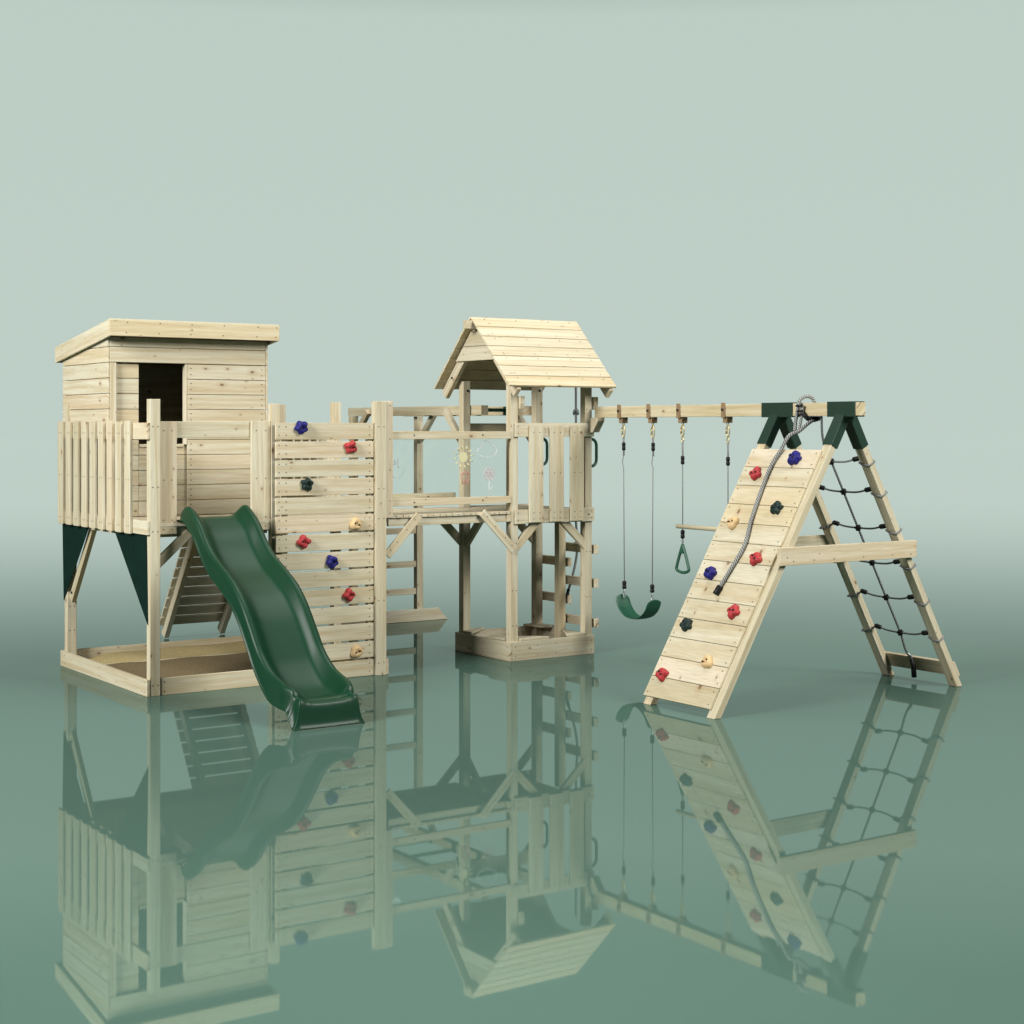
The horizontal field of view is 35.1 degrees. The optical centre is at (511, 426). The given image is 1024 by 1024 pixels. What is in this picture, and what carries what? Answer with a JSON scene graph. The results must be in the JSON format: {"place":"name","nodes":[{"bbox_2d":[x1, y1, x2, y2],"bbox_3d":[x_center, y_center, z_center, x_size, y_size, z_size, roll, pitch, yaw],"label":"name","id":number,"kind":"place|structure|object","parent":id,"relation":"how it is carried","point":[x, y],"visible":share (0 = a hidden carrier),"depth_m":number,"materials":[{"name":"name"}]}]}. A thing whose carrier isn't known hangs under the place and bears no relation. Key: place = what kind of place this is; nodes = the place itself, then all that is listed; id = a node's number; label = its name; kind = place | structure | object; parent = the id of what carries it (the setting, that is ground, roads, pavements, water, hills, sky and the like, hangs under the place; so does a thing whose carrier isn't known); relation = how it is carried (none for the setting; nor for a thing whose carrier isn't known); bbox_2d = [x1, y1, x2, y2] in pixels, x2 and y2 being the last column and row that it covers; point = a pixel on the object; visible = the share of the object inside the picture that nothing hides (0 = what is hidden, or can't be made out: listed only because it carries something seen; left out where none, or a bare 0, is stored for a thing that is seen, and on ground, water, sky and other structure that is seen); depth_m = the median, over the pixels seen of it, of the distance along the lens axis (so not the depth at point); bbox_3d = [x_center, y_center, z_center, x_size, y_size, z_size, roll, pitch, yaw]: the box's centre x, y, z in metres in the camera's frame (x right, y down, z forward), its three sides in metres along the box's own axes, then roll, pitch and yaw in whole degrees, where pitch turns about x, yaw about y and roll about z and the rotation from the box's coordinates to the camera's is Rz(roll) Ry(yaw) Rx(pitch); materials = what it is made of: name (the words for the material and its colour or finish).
{"place":"outdoors","nodes":[
{"label":"outdoors","id":0,"kind":"place"},
{"bbox_2d":[87,641,246,663],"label":"sand","id":1,"kind":"structure","parent":0,"point":[177,652],"depth_m":13.71,"materials":[{"name":"beige sand"}]},
{"bbox_2d":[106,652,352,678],"bbox_3d":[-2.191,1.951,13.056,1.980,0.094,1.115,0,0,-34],"label":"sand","id":2,"kind":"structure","parent":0,"point":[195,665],"depth_m":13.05,"materials":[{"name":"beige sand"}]},
{"bbox_2d":[0,432,1023,1023],"bbox_3d":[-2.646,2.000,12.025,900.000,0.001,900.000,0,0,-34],"label":"floor","id":3,"kind":"structure","parent":0,"point":[820,820],"depth_m":8.79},
{"bbox_2d":[55,317,961,730],"bbox_3d":[-0.470,0.525,13.477,5.407,2.951,6.308,0,0,-34],"label":"play set","id":4,"kind":"object","parent":3,"relation":"on","point":[201,449],"visible":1,"depth_m":12.93,"materials":[{"name":"brown wood"}]},
{"bbox_2d":[566,387,578,596],"bbox_3d":[0.548,0.561,14.693,0.127,2.002,0.058,0,0,-10],"label":"knotted rope","id":5,"kind":"object","parent":4,"relation":"hanging from","point":[575,411],"visible":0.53,"depth_m":14.69,"materials":[{"name":"black fabric"}]},
{"bbox_2d":[616,425,660,618],"bbox_3d":[1.075,0.812,13.823,0.155,1.659,0.456,0,0,-34],"label":"swing","id":6,"kind":"object","parent":4,"relation":"hanging from","point":[625,607],"visible":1,"depth_m":13.88,"materials":[{"name":"green plastic"}]},
{"bbox_2d":[675,425,729,573],"bbox_3d":[1.560,0.598,13.109,0.035,1.230,0.738,0,0,-34],"label":"trapeze","id":7,"kind":"object","parent":4,"relation":"hanging from","point":[682,526],"visible":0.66,"depth_m":13.29,"materials":[{"name":"beige"}]},
{"bbox_2d":[713,395,819,595],"bbox_3d":[1.872,0.491,11.924,0.955,1.462,0.138,0,0,-29],"label":"climbing rope","id":8,"kind":"object","parent":4,"relation":"hanging from","point":[810,420],"visible":0.94,"depth_m":12.00,"materials":[{"name":"grey fabric"}]},
{"bbox_2d":[819,416,944,677],"bbox_3d":[2.713,0.947,12.442,1.136,2.051,0.813,0,0,-34],"label":"climbing net","id":9,"kind":"object","parent":4,"relation":"hanging from","point":[886,597],"visible":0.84,"depth_m":12.42,"materials":[{"name":"fabric"}]},
{"bbox_2d":[0,0,1023,433],"label":"sky","id":10,"kind":"structure","parent":0,"point":[730,201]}
]}

